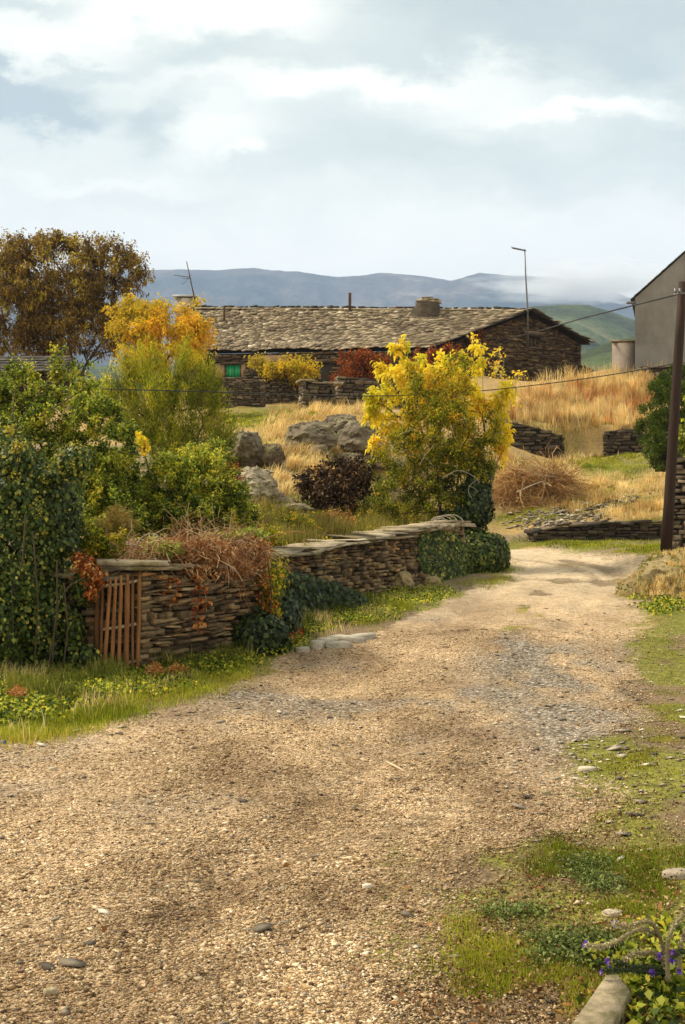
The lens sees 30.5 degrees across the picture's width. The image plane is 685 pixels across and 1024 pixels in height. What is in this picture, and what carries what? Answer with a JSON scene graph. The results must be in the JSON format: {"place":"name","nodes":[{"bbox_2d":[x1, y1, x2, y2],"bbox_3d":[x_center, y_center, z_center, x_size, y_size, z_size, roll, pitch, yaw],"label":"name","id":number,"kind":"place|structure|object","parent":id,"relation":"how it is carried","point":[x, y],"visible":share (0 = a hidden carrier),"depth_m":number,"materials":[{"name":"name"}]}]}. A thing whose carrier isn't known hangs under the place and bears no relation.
{"place":"outdoors","nodes":[
{"label":"outdoors","id":0,"kind":"place"},
{"bbox_2d":[0,268,634,365],"bbox_3d":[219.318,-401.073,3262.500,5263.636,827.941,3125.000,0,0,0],"label":"mountain range","id":1,"kind":"structure","parent":0,"point":[244,287],"depth_m":3992.28,"materials":[{"name":"stone"}]},
{"bbox_2d":[0,449,684,1023],"bbox_3d":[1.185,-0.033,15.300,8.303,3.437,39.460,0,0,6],"label":"gravel road","id":2,"kind":"structure","parent":0,"point":[578,603],"depth_m":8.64,"materials":[{"name":"gravel"}]},
{"bbox_2d":[43,987,57,994],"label":"stone","id":3,"kind":"object","parent":2,"relation":"on","point":[50,990],"visible":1,"depth_m":4.28,"materials":[{"name":"stone"}]},
{"bbox_2d":[310,639,325,649],"bbox_3d":[-0.292,1.531,14.402,0.163,0.122,0.227,0,0,29],"label":"slate slab","id":4,"kind":"object","parent":2,"relation":"on","point":[319,645],"depth_m":14.31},
{"bbox_2d":[325,641,350,648],"bbox_3d":[-0.060,1.536,14.483,0.320,0.086,0.245,0,0,0],"label":"slate slab","id":5,"kind":"object","parent":2,"relation":"on","point":[336,644],"depth_m":14.38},
{"bbox_2d":[0,578,684,1023],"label":"slate chips","id":6,"kind":"object","parent":2,"relation":"on","point":[74,962],"visible":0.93,"depth_m":7.72,"materials":[{"name":"stone"}]},
{"bbox_2d":[7,694,684,1023],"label":"fallen leaves","id":7,"kind":"object","parent":2,"relation":"on","point":[558,1016],"visible":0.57,"depth_m":4.63,"materials":[{"name":"plant"}]},
{"bbox_2d":[328,634,366,642],"bbox_3d":[0.064,1.516,14.897,0.417,0.107,0.273,0,0,23],"label":"slate slab","id":8,"kind":"object","parent":2,"relation":"on","point":[351,638],"depth_m":14.81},
{"bbox_2d":[0,369,684,1023],"bbox_3d":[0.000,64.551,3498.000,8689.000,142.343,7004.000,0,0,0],"label":"ground","id":9,"kind":"structure","parent":0,"point":[594,441],"depth_m":8.77,"materials":[{"name":"green plant"}]},
{"bbox_2d":[5,684,28,701],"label":"dry weed","id":10,"kind":"object","parent":9,"relation":"on","point":[17,691],"visible":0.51,"depth_m":10.66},
{"bbox_2d":[0,356,71,402],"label":"slate outbuilding","id":11,"kind":"structure","parent":9,"relation":"on","point":[41,362],"depth_m":47.79,"materials":[{"name":"stone"}]},
{"bbox_2d":[0,417,102,671],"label":"ivy thicket","id":12,"kind":"object","parent":9,"relation":"on","point":[38,504],"visible":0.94,"depth_m":12.35,"materials":[{"name":"green plant"}]},
{"bbox_2d":[3,423,28,473],"bbox_3d":[-3.226,-0.625,12.315,0.331,0.507,0.161,0,0,41],"label":"yellow spray","id":13,"kind":"object","parent":12,"relation":"on","point":[9,429],"visible":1,"depth_m":12.30,"materials":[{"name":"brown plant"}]},
{"bbox_2d":[52,549,116,662],"bbox_3d":[-2.547,0.901,12.259,0.610,1.085,0.408,0,0,-24],"label":"creeper","id":14,"kind":"object","parent":12,"relation":"attached to","point":[83,563],"visible":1,"depth_m":12.22,"materials":[{"name":"orange plant"}]},
{"bbox_2d":[0,341,102,431],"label":"young sapling","id":15,"kind":"object","parent":9,"relation":"on","point":[56,365],"visible":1,"depth_m":16.84,"materials":[{"name":"green plant"}]},
{"bbox_2d":[1,564,132,663],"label":"stone wall","id":16,"kind":"structure","parent":9,"relation":"on","point":[87,612],"depth_m":12.64,"materials":[{"name":"stone"}]},
{"bbox_2d":[94,571,141,669],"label":"wooden gate","id":17,"kind":"structure","parent":16,"relation":"attached to","point":[99,629],"depth_m":12.55,"materials":[{"name":"brown wood"}]},
{"bbox_2d":[0,227,155,390],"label":"walnut tree","id":18,"kind":"object","parent":9,"relation":"on","point":[38,326],"visible":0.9,"depth_m":54.30,"materials":[{"name":"brown plant"}]},
{"bbox_2d":[0,358,157,539],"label":"leafy shrub","id":19,"kind":"object","parent":9,"relation":"on","point":[106,482],"visible":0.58,"depth_m":17.19,"materials":[{"name":"green plant"}]},
{"bbox_2d":[135,431,150,473],"bbox_3d":[-2.670,-0.802,16.784,0.216,0.586,0.406,0,0,-12],"label":"yellow spray","id":20,"kind":"object","parent":19,"relation":"attached to","point":[144,443],"visible":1,"depth_m":16.67,"materials":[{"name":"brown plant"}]},
{"bbox_2d":[65,519,149,568],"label":"bush","id":21,"kind":"object","parent":9,"relation":"on","point":[99,544],"visible":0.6,"depth_m":13.28,"materials":[{"name":"green plant"}]},
{"bbox_2d":[91,503,141,545],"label":"feathery plant","id":22,"kind":"object","parent":9,"relation":"on","point":[116,521],"visible":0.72,"depth_m":13.95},
{"bbox_2d":[144,660,165,678],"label":"dry weed","id":23,"kind":"object","parent":9,"relation":"on","point":[157,667],"visible":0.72,"depth_m":12.13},
{"bbox_2d":[100,288,219,378],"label":"golden tree","id":24,"kind":"object","parent":9,"relation":"on","point":[152,319],"visible":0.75,"depth_m":44.53,"materials":[{"name":"yellow plant"}]},
{"bbox_2d":[93,327,248,460],"bbox_3d":[-3.679,-2.279,26.983,3.510,3.456,2.029,0,0,27],"label":"feathery shrub","id":25,"kind":"object","parent":9,"relation":"on","point":[155,426],"visible":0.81,"depth_m":26.75,"materials":[{"name":"green plant"}]},
{"bbox_2d":[165,662,188,675],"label":"dry weed","id":26,"kind":"object","parent":9,"relation":"on","point":[173,668],"visible":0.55,"depth_m":12.41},
{"bbox_2d":[97,559,270,671],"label":"stone wall","id":27,"kind":"structure","parent":9,"relation":"on","point":[162,626],"depth_m":13.09,"materials":[{"name":"stone"}]},
{"bbox_2d":[104,502,305,612],"bbox_3d":[-1.473,0.507,13.719,1.437,1.235,2.779,0,0,34],"label":"vine heap","id":28,"kind":"object","parent":27,"relation":"on","point":[235,550],"visible":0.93,"depth_m":13.47,"materials":[{"name":"brown plant"}]},
{"bbox_2d":[157,547,292,633],"bbox_3d":[-1.163,0.953,13.880,0.517,1.074,2.519,0,0,26],"label":"creeper","id":29,"kind":"object","parent":27,"relation":"attached to","point":[270,603],"visible":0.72,"depth_m":14.33,"materials":[{"name":"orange plant"}]},
{"bbox_2d":[228,595,302,655],"bbox_3d":[-0.893,1.380,14.671,0.781,0.766,1.771,0,0,4],"label":"ivy","id":30,"kind":"object","parent":27,"relation":"attached to","point":[253,626],"visible":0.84,"depth_m":13.95,"materials":[{"name":"green plant"}]},
{"bbox_2d":[118,433,256,541],"bbox_3d":[-2.215,-0.289,17.548,1.923,1.721,2.149,0,0,-18],"label":"leafy shrub","id":31,"kind":"object","parent":9,"relation":"on","point":[187,473],"visible":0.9,"depth_m":17.26,"materials":[{"name":"green plant"}]},
{"bbox_2d":[0,587,391,732],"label":"verge weeds","id":32,"kind":"object","parent":9,"relation":"on","point":[30,683],"visible":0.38,"depth_m":11.85,"materials":[{"name":"green plant"}]},
{"bbox_2d":[0,589,426,742],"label":"dry verge tufts","id":33,"kind":"object","parent":9,"relation":"on","point":[329,621],"visible":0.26,"depth_m":11.87,"materials":[{"name":"green plant"}]},
{"bbox_2d":[184,378,265,407],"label":"stone wall","id":34,"kind":"structure","parent":9,"relation":"on","point":[250,386],"depth_m":49.22,"materials":[{"name":"stone"}]},
{"bbox_2d":[0,579,464,729],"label":"wall foot plants","id":35,"kind":"object","parent":9,"relation":"on","point":[99,682],"depth_m":12.37,"materials":[{"name":"green plant"}]},
{"bbox_2d":[227,499,261,529],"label":"bush","id":36,"kind":"object","parent":9,"relation":"on","point":[253,515],"visible":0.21,"depth_m":19.94,"materials":[{"name":"green plant"}]},
{"bbox_2d":[230,429,262,466],"bbox_3d":[-2.293,-1.408,29.744,0.882,1.102,1.393,0,0,0],"label":"rock","id":37,"kind":"object","parent":9,"relation":"on","point":[249,452],"visible":0.7,"depth_m":29.33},
{"bbox_2d":[236,465,279,504],"bbox_3d":[-1.788,-0.477,25.378,1.190,0.914,1.242,0,0,40],"label":"rock","id":38,"kind":"object","parent":9,"relation":"on","point":[264,481],"visible":0.49,"depth_m":24.91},
{"bbox_2d":[242,522,287,546],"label":"bush","id":39,"kind":"object","parent":9,"relation":"on","point":[274,541],"visible":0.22,"depth_m":18.45,"materials":[{"name":"green plant"}]},
{"bbox_2d":[0,559,532,754],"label":"verge grass","id":40,"kind":"structure","parent":9,"relation":"on","point":[106,712],"depth_m":10.54,"materials":[{"name":"plant"}]},
{"bbox_2d":[257,443,285,469],"bbox_3d":[-1.681,-1.263,29.621,0.682,0.735,0.573,0,0,-23],"label":"rock","id":41,"kind":"object","parent":9,"relation":"on","point":[272,453],"visible":0.92,"depth_m":29.43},
{"bbox_2d":[267,492,288,504],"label":"rock","id":42,"kind":"object","parent":9,"relation":"on","point":[281,496],"visible":0.24,"depth_m":25.41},
{"bbox_2d":[243,369,318,403],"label":"stone wall","id":43,"kind":"structure","parent":9,"relation":"on","point":[273,386],"depth_m":52.42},
{"bbox_2d":[243,351,323,389],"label":"climbing shrub","id":44,"kind":"object","parent":43,"relation":"on","point":[296,369],"visible":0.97,"depth_m":52.14,"materials":[{"name":"yellow plant"}]},
{"bbox_2d":[269,507,321,532],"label":"bush","id":45,"kind":"object","parent":9,"relation":"on","point":[310,520],"visible":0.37,"depth_m":20.89,"materials":[{"name":"green plant"}]},
{"bbox_2d":[277,503,315,511],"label":"rock","id":46,"kind":"object","parent":9,"relation":"on","point":[304,506],"visible":0.45,"depth_m":24.93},
{"bbox_2d":[282,420,338,449],"bbox_3d":[-0.962,-2.076,35.374,1.718,1.054,1.689,0,0,0],"label":"rock","id":47,"kind":"object","parent":9,"relation":"on","point":[318,432],"visible":0.73,"depth_m":34.94,"materials":[{"name":"stone"}]},
{"bbox_2d":[310,444,329,457],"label":"rock","id":48,"kind":"object","parent":9,"relation":"on","point":[324,448],"visible":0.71,"depth_m":31.94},
{"bbox_2d":[296,379,343,408],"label":"stone wall","id":49,"kind":"structure","parent":9,"relation":"on","point":[309,386],"depth_m":47.34,"materials":[{"name":"stone"}]},
{"bbox_2d":[224,491,438,545],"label":"weeds","id":50,"kind":"object","parent":9,"relation":"on","point":[330,526],"visible":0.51,"depth_m":21.60,"materials":[{"name":"plant"}]},
{"bbox_2d":[254,396,416,498],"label":"golden grass","id":51,"kind":"structure","parent":9,"relation":"on","point":[296,466],"depth_m":35.77,"materials":[{"name":"plant"}]},
{"bbox_2d":[292,454,380,516],"bbox_3d":[-0.202,-0.422,25.500,1.643,1.522,1.392,0,0,-36],"label":"wine shrub","id":52,"kind":"object","parent":9,"relation":"on","point":[328,486],"visible":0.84,"depth_m":25.35,"materials":[{"name":"brown plant"}]},
{"bbox_2d":[314,506,358,529],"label":"bush","id":53,"kind":"object","parent":9,"relation":"on","point":[345,515],"visible":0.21,"depth_m":22.47,"materials":[{"name":"brown plant"}]},
{"bbox_2d":[321,413,355,433],"bbox_3d":[-0.074,-2.525,37.099,1.345,0.789,1.261,0,0,0],"label":"rock","id":54,"kind":"object","parent":9,"relation":"on","point":[338,421],"visible":0.46,"depth_m":36.74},
{"bbox_2d":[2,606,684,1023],"bbox_3d":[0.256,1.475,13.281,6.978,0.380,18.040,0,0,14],"label":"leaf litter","id":55,"kind":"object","parent":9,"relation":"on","point":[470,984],"visible":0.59,"depth_m":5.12,"materials":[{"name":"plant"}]},
{"bbox_2d":[253,501,436,545],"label":"weed clumps","id":56,"kind":"object","parent":9,"relation":"on","point":[280,510],"visible":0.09,"depth_m":24.17,"materials":[{"name":"green plant"}]},
{"bbox_2d":[336,452,361,462],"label":"rock","id":57,"kind":"object","parent":9,"relation":"on","point":[349,454],"visible":0.41,"depth_m":35.44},
{"bbox_2d":[327,346,392,381],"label":"rusty creeper","id":58,"kind":"object","parent":9,"relation":"on","point":[363,364],"visible":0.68,"depth_m":53.82,"materials":[{"name":"brown plant"}]},
{"bbox_2d":[337,420,384,454],"bbox_3d":[0.506,-2.090,36.478,1.440,1.210,1.370,0,0,-22],"label":"rock","id":59,"kind":"object","parent":9,"relation":"on","point":[354,436],"visible":0.58,"depth_m":35.98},
{"bbox_2d":[351,632,375,639],"bbox_3d":[0.250,1.507,15.176,0.312,0.084,0.255,0,0,0],"label":"slate slab","id":60,"kind":"object","parent":9,"relation":"on","point":[371,635],"depth_m":15.12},
{"bbox_2d":[268,520,475,593],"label":"stone wall","id":61,"kind":"structure","parent":9,"relation":"on","point":[375,560],"depth_m":20.30,"materials":[{"name":"stone"}]},
{"bbox_2d":[275,569,369,615],"bbox_3d":[-0.246,1.143,17.417,0.326,0.769,2.696,0,0,34],"label":"ivy","id":62,"kind":"object","parent":61,"relation":"attached to","point":[305,591],"visible":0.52,"depth_m":17.14,"materials":[{"name":"green plant"}]},
{"bbox_2d":[415,530,467,580],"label":"ivy","id":63,"kind":"object","parent":61,"relation":"attached to","point":[435,545],"visible":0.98,"depth_m":22.98,"materials":[{"name":"green plant"}]},
{"bbox_2d":[431,514,463,530],"bbox_3d":[1.979,0.202,23.672,0.637,0.319,0.460,0,0,0],"label":"vine coil","id":64,"kind":"object","parent":61,"relation":"on","point":[445,519],"visible":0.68,"depth_m":23.65,"materials":[{"name":"grey plant"}]},
{"bbox_2d":[360,455,391,469],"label":"rock","id":65,"kind":"object","parent":9,"relation":"on","point":[369,456],"visible":0.28,"depth_m":35.81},
{"bbox_2d":[335,376,419,408],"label":"stone wall","id":66,"kind":"structure","parent":9,"relation":"on","point":[354,386],"depth_m":51.02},
{"bbox_2d":[354,488,406,523],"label":"bush","id":67,"kind":"object","parent":9,"relation":"on","point":[395,511],"visible":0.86,"depth_m":24.90,"materials":[{"name":"green plant"}]},
{"bbox_2d":[182,293,594,393],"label":"stone farmhouse","id":68,"kind":"object","parent":9,"relation":"on","point":[323,334],"visible":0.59,"depth_m":59.20,"materials":[{"name":"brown stone"}]},
{"bbox_2d":[172,295,198,322],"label":"rendered chimney","id":69,"kind":"object","parent":68,"relation":"on","point":[185,299],"visible":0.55,"depth_m":63.75,"materials":[{"name":"paint"}]},
{"bbox_2d":[220,362,244,378],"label":"window","id":70,"kind":"structure","parent":68,"relation":"in","point":[233,369],"depth_m":58.24,"materials":[{"name":"green wood"}]},
{"bbox_2d":[410,329,491,394],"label":"rusty creeper","id":71,"kind":"object","parent":68,"relation":"attached to","point":[430,357],"visible":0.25,"depth_m":55.09,"materials":[{"name":"brown plant"}]},
{"bbox_2d":[511,247,528,345],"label":"street lamp","id":72,"kind":"object","parent":68,"relation":"attached to","point":[515,248],"visible":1,"depth_m":59.02,"materials":[{"name":"grey metal"}]},
{"bbox_2d":[524,330,544,349],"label":"window","id":73,"kind":"structure","parent":68,"relation":"in","point":[537,334],"depth_m":59.71,"materials":[{"name":"wood"}]},
{"bbox_2d":[494,295,675,342],"bbox_3d":[7.429,-6.114,41.798,1.344,3.623,33.616,0,0,1],"label":"power cable","id":74,"kind":"object","parent":68,"relation":"attached to","point":[597,314],"visible":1,"depth_m":37.23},
{"bbox_2d":[390,570,414,589],"bbox_3d":[1.010,1.172,21.200,0.371,0.363,0.377,0,0,34],"label":"boulder","id":75,"kind":"object","parent":9,"relation":"on","point":[404,577],"visible":0.81,"depth_m":21.09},
{"bbox_2d":[424,576,441,584],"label":"boulder","id":76,"kind":"object","parent":9,"relation":"on","point":[435,580],"visible":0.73,"depth_m":22.28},
{"bbox_2d":[360,349,510,525],"bbox_3d":[1.925,-1.512,26.126,3.135,3.868,2.104,0,0,0],"label":"green bush","id":77,"kind":"object","parent":9,"relation":"on","point":[439,409],"visible":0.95,"depth_m":25.95,"materials":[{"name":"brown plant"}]},
{"bbox_2d":[437,465,495,531],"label":"ivy column","id":78,"kind":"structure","parent":77,"relation":"attached to","point":[479,510],"depth_m":25.73,"materials":[{"name":"green plant"}]},
{"bbox_2d":[359,334,516,503],"bbox_3d":[2.075,-1.755,27.230,3.466,4.234,1.654,0,0,0],"label":"yellow tree","id":79,"kind":"object","parent":9,"relation":"on","point":[374,404],"visible":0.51,"depth_m":27.06,"materials":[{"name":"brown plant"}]},
{"bbox_2d":[219,404,674,561],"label":"green grass","id":80,"kind":"structure","parent":9,"relation":"on","point":[648,547],"depth_m":38.41,"materials":[{"name":"plant"}]},
{"bbox_2d":[463,526,510,573],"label":"ivy bush","id":81,"kind":"object","parent":9,"relation":"on","point":[487,549],"visible":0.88,"depth_m":24.96,"materials":[{"name":"green plant"}]},
{"bbox_2d":[466,332,527,485],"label":"bare shoots","id":82,"kind":"object","parent":9,"relation":"on","point":[496,362],"visible":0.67,"depth_m":27.60,"materials":[{"name":"yellow plant"}]},
{"bbox_2d":[493,422,564,459],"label":"stone wall","id":83,"kind":"structure","parent":9,"relation":"on","point":[532,440],"depth_m":46.10,"materials":[{"name":"stone"}]},
{"bbox_2d":[491,440,601,516],"bbox_3d":[6.098,-0.651,39.433,4.313,3.249,3.968,0,0,-28],"label":"brush pile","id":84,"kind":"object","parent":9,"relation":"on","point":[516,486],"visible":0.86,"depth_m":38.91,"materials":[{"name":"brown plant"}]},
{"bbox_2d":[412,601,684,1018],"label":"verge grass","id":85,"kind":"structure","parent":9,"relation":"on","point":[503,952],"depth_m":5.14,"materials":[{"name":"plant"}]},
{"bbox_2d":[471,845,652,976],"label":"herbs","id":86,"kind":"object","parent":9,"relation":"on","point":[591,879],"visible":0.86,"depth_m":5.02,"materials":[{"name":"plant"}]},
{"bbox_2d":[491,362,653,425],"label":"brown weeds","id":87,"kind":"object","parent":9,"relation":"on","point":[580,386],"visible":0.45,"depth_m":49.75,"materials":[{"name":"plant"}]},
{"bbox_2d":[484,358,669,436],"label":"golden grass","id":88,"kind":"structure","parent":9,"relation":"on","point":[577,412],"depth_m":49.23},
{"bbox_2d":[502,485,651,533],"bbox_3d":[7.375,-0.129,37.758,5.865,1.502,3.506,0,0,-32],"label":"rubble","id":89,"kind":"object","parent":9,"relation":"on","point":[537,522],"visible":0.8,"depth_m":37.18,"materials":[{"name":"stone"}]},
{"bbox_2d":[578,766,596,772],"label":"stone","id":90,"kind":"object","parent":9,"relation":"on","point":[585,768],"visible":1,"depth_m":7.89,"materials":[{"name":"stone"}]},
{"bbox_2d":[524,519,661,542],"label":"stone wall","id":91,"kind":"structure","parent":9,"relation":"on","point":[650,529],"depth_m":35.03,"materials":[{"name":"stone"}]},
{"bbox_2d":[572,974,630,1023],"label":"kerb stone","id":92,"kind":"object","parent":9,"relation":"on","point":[608,1001],"visible":0.95,"depth_m":4.04,"materials":[{"name":"stone"}]},
{"bbox_2d":[602,909,623,916],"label":"stone","id":93,"kind":"object","parent":9,"relation":"on","point":[611,913],"visible":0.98,"depth_m":5.13,"materials":[{"name":"stone"}]},
{"bbox_2d":[603,429,642,455],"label":"stone wall","id":94,"kind":"structure","parent":9,"relation":"on","point":[620,441],"depth_m":46.24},
{"bbox_2d":[611,340,634,373],"bbox_3d":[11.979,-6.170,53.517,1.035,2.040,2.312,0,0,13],"label":"cylindrical water tank","id":95,"kind":"object","parent":9,"relation":"on","point":[623,353],"visible":0.63,"depth_m":52.60,"materials":[{"name":"concrete"}]},
{"bbox_2d":[577,910,684,1023],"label":"plant base leaves","id":96,"kind":"object","parent":9,"relation":"on","point":[642,987],"visible":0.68,"depth_m":4.28,"materials":[{"name":"plant"}]},
{"bbox_2d":[577,364,684,385],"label":"stone wall","id":97,"kind":"structure","parent":9,"relation":"on","point":[654,371],"depth_m":50.97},
{"bbox_2d":[582,908,684,984],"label":"purple flowered plant","id":98,"kind":"object","parent":9,"relation":"on","point":[667,955],"visible":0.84,"depth_m":4.26,"materials":[{"name":"green plant"}]},
{"bbox_2d":[614,546,684,600],"bbox_3d":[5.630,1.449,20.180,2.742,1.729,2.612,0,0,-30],"label":"mossy bank","id":99,"kind":"structure","parent":9,"relation":"on","point":[650,572],"depth_m":19.96,"materials":[{"name":"plant"}]},
{"bbox_2d":[615,549,684,599],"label":"bank moss","id":100,"kind":"object","parent":99,"relation":"on","point":[641,566],"visible":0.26,"depth_m":20.04,"materials":[{"name":"brown plant"}]},
{"bbox_2d":[621,593,684,615],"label":"roadside herbs","id":101,"kind":"object","parent":9,"relation":"on","point":[672,604],"visible":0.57,"depth_m":18.30,"materials":[{"name":"green plant"}]},
{"bbox_2d":[626,251,684,375],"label":"grey house","id":102,"kind":"structure","parent":9,"relation":"on","point":[655,323],"depth_m":52.16,"materials":[{"name":"paint"}]},
{"bbox_2d":[633,362,684,471],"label":"conifer","id":103,"kind":"object","parent":9,"relation":"on","point":[657,426],"visible":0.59,"depth_m":37.70,"materials":[{"name":"green plant"}]},
{"bbox_2d":[660,281,684,551],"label":"utility pole","id":104,"kind":"object","parent":9,"relation":"on","point":[669,495],"visible":0.92,"depth_m":24.92,"materials":[{"name":"brown wood"}]},
{"bbox_2d":[103,363,672,395],"bbox_3d":[0.914,-2.691,26.345,11.669,0.583,1.613,0,0,4],"label":"power cable","id":105,"kind":"object","parent":104,"relation":"attached to","point":[382,395],"visible":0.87,"depth_m":26.00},
{"bbox_2d":[662,868,684,879],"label":"stone","id":106,"kind":"object","parent":9,"relation":"on","point":[669,872],"visible":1,"depth_m":5.60,"materials":[{"name":"stone"}]},
{"bbox_2d":[672,457,684,548],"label":"stone wall","id":107,"kind":"structure","parent":9,"relation":"on","point":[679,527],"depth_m":27.62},
{"bbox_2d":[677,393,684,456],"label":"leafy shrub","id":108,"kind":"object","parent":9,"relation":"on","point":[681,439],"visible":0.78,"depth_m":32.88,"materials":[{"name":"green plant"}]},
{"bbox_2d":[0,0,684,297],"label":"sky","id":109,"kind":"structure","parent":0,"point":[439,139],"materials":[{"name":"white"}]},
{"bbox_2d":[70,305,634,392],"bbox_3d":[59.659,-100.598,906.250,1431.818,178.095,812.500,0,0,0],"label":"hill","id":110,"kind":"structure","parent":0,"point":[601,329],"depth_m":1095.72,"materials":[{"name":"plant"}]},
{"bbox_2d":[491,419,663,520],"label":"dry grass","id":111,"kind":"structure","parent":0,"point":[641,507],"depth_m":39.02,"materials":[{"name":"plant"}]},
{"bbox_2d":[581,336,634,370],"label":"hill","id":112,"kind":"structure","parent":0,"point":[602,353],"depth_m":464.72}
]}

